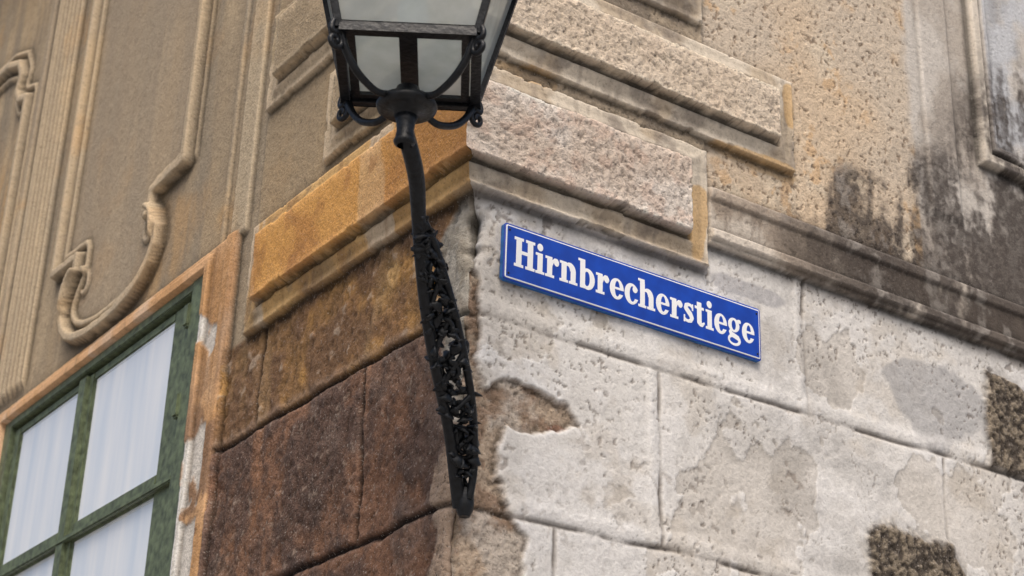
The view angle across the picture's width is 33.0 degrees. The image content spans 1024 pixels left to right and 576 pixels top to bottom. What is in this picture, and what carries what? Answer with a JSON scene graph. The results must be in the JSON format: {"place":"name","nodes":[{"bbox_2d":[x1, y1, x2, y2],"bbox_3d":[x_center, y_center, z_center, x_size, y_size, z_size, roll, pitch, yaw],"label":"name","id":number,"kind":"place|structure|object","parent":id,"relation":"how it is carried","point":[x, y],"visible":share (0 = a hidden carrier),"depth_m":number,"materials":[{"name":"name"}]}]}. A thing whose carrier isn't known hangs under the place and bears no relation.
{"place":"outdoors","nodes":[
{"label":"outdoors","id":0,"kind":"place"},
{"bbox_2d":[456,487,473,518],"bbox_3d":[-0.155,0.700,5.655,0.064,0.099,0.064,18,-29,-31],"label":"foot","id":1,"kind":"object","parent":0,"point":[464,510],"visible":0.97,"depth_m":5.63},
{"bbox_2d":[426,221,478,499],"bbox_3d":[-0.186,0.231,5.500,0.073,0.716,0.671,-4,-25,14],"label":"rail","id":2,"kind":"object","parent":1,"relation":"on","point":[469,384],"visible":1,"depth_m":5.55,"materials":[{"name":"black metal"}]},
{"bbox_2d":[399,132,463,508],"bbox_3d":[-0.251,0.084,5.449,0.073,0.996,0.966,-3,-25,10],"label":"arm","id":3,"kind":"object","parent":2,"relation":"attached to","point":[414,170],"visible":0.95,"depth_m":5.41},
{"bbox_2d":[393,111,417,148],"bbox_3d":[-0.322,-0.476,5.208,0.072,0.110,0.072,18,-29,-31],"label":"pole collar","id":4,"kind":"object","parent":3,"relation":"attached to","point":[406,121],"visible":1,"depth_m":5.19,"materials":[{"name":"black metal"}]},
{"bbox_2d":[376,82,437,123],"bbox_3d":[-0.319,-0.564,5.249,0.188,0.105,0.188,18,-29,-31],"label":"socket plate","id":5,"kind":"object","parent":3,"relation":"attached to","point":[409,97],"visible":0.88,"depth_m":5.20,"materials":[{"name":"black metal"}]},
{"bbox_2d":[329,18,387,96],"bbox_3d":[-0.449,-0.678,5.146,0.266,0.174,0.024,26,-34,-41],"label":"strap","id":6,"kind":"object","parent":5,"relation":"attached to","point":[366,82],"visible":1,"depth_m":5.11,"materials":[{"name":"black metal"}]},
{"bbox_2d":[328,33,343,49],"bbox_3d":[-0.518,-0.732,5.088,0.058,0.069,0.026,18,-29,-31],"label":"strap curl","id":7,"kind":"object","parent":6,"relation":"attached to","point":[337,43],"visible":1,"depth_m":5.08,"materials":[{"name":"black metal"}]},
{"bbox_2d":[337,97,386,126],"bbox_3d":[-0.458,-0.564,5.393,0.024,0.174,0.266,26,-34,-41],"label":"strap","id":8,"kind":"object","parent":5,"relation":"attached to","point":[355,116],"visible":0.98,"depth_m":5.38,"materials":[{"name":"black metal"}]},
{"bbox_2d":[336,103,348,121],"bbox_3d":[-0.532,-0.558,5.468,0.025,0.069,0.058,18,-29,-31],"label":"strap curl","id":9,"kind":"object","parent":8,"relation":"attached to","point":[344,112],"visible":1,"depth_m":5.46,"materials":[{"name":"black metal"}]},
{"bbox_2d":[322,0,517,110],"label":"lantern frame","id":10,"kind":"object","parent":5,"relation":"on","point":[407,34],"visible":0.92,"depth_m":5.24,"materials":[{"name":"black metal"}]},
{"bbox_2d":[327,0,511,95],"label":"lantern glass","id":11,"kind":"object","parent":10,"relation":"in","point":[378,60],"visible":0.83,"depth_m":5.22,"materials":[{"name":"grey glass"}]},
{"bbox_2d":[427,102,483,129],"bbox_3d":[-0.186,-0.552,5.398,0.266,0.174,0.024,26,-34,-41],"label":"strap","id":12,"kind":"object","parent":5,"relation":"attached to","point":[461,121],"visible":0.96,"depth_m":5.39,"materials":[{"name":"black metal"}]},
{"bbox_2d":[469,109,482,127],"bbox_3d":[-0.115,-0.540,5.476,0.058,0.069,0.025,18,-29,-31],"label":"strap curl","id":13,"kind":"object","parent":12,"relation":"attached to","point":[474,118],"visible":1,"depth_m":5.46,"materials":[{"name":"black metal"}]},
{"bbox_2d":[425,25,486,98],"bbox_3d":[-0.176,-0.666,5.151,0.024,0.174,0.266,26,-34,-41],"label":"strap","id":14,"kind":"object","parent":5,"relation":"attached to","point":[448,83],"visible":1,"depth_m":5.11,"materials":[{"name":"black metal"}]},
{"bbox_2d":[470,39,485,55],"bbox_3d":[-0.100,-0.715,5.096,0.026,0.069,0.058,18,-29,-31],"label":"strap curl","id":15,"kind":"object","parent":14,"relation":"attached to","point":[478,47],"visible":1,"depth_m":5.08,"materials":[{"name":"black metal"}]},
{"bbox_2d":[410,215,481,486],"bbox_3d":[-0.207,0.210,5.504,0.142,0.671,0.710,-5,-26,15],"label":"leaf ornament","id":16,"kind":"object","parent":2,"relation":"attached to","point":[437,314],"visible":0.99,"depth_m":5.49,"materials":[{"name":"black metal"}]},
{"bbox_2d":[431,277,441,292],"bbox_3d":[-0.254,-0.014,5.439,0.064,0.061,0.058,18,-29,-31],"label":"scroll","id":17,"kind":"object","parent":16,"relation":"attached to","point":[439,286],"visible":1,"depth_m":5.43,"materials":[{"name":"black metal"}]},
{"bbox_2d":[441,316,454,337],"bbox_3d":[-0.216,0.123,5.480,0.070,0.060,0.050,6,-25,-9],"label":"scroll","id":18,"kind":"object","parent":16,"relation":"attached to","point":[449,321],"visible":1,"depth_m":5.47,"materials":[{"name":"black metal"}]},
{"bbox_2d":[427,239,473,478],"bbox_3d":[-0.205,0.214,5.505,0.099,0.627,0.632,-4,-25,13],"label":"vine scroll","id":19,"kind":"object","parent":16,"relation":"in","point":[466,399],"visible":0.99,"depth_m":5.52,"materials":[{"name":"black metal"}]},
{"bbox_2d":[441,362,460,379],"bbox_3d":[-0.198,0.262,5.537,0.070,0.059,0.050,4,-25,-5],"label":"scroll","id":20,"kind":"object","parent":16,"relation":"attached to","point":[458,373],"visible":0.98,"depth_m":5.53,"materials":[{"name":"black metal"}]},
{"bbox_2d":[450,400,470,417],"bbox_3d":[-0.165,0.395,5.588,0.071,0.057,0.049,2,-25,-1],"label":"scroll","id":21,"kind":"object","parent":16,"relation":"attached to","point":[467,405],"visible":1,"depth_m":5.58,"materials":[{"name":"black metal"}]},
{"bbox_2d":[458,443,471,459],"bbox_3d":[-0.162,0.531,5.639,0.072,0.055,0.048,1,-25,2],"label":"scroll","id":22,"kind":"object","parent":16,"relation":"attached to","point":[461,452],"visible":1,"depth_m":5.63,"materials":[{"name":"black metal"}]},
{"label":"ground","id":23,"kind":"structure","parent":0,"visible":0},
{"bbox_2d":[0,0,478,575],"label":"window wall","id":24,"kind":"structure","parent":23,"relation":"on","point":[156,154],"depth_m":7.57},
{"bbox_2d":[0,275,202,575],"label":"window frame","id":25,"kind":"object","parent":24,"relation":"in","point":[181,312],"visible":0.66,"depth_m":8.54,"materials":[{"name":"green wood"}]},
{"bbox_2d":[3,323,174,575],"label":"window panes","id":26,"kind":"object","parent":25,"relation":"in","point":[126,429],"visible":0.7,"depth_m":8.57,"materials":[{"name":"white glass"}]},
{"bbox_2d":[451,0,1023,575],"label":"street wall","id":27,"kind":"structure","parent":23,"relation":"on","point":[831,192],"depth_m":6.83,"materials":[{"name":"beige stone"}]},
{"bbox_2d":[500,223,760,361],"bbox_3d":[0.466,0.026,6.428,1.220,0.222,0.026,18,-29,-31],"label":"street name sign","id":28,"kind":"object","parent":27,"relation":"attached to","point":[546,265],"visible":1,"depth_m":6.39,"materials":[{"name":"blue metal"}]}
]}

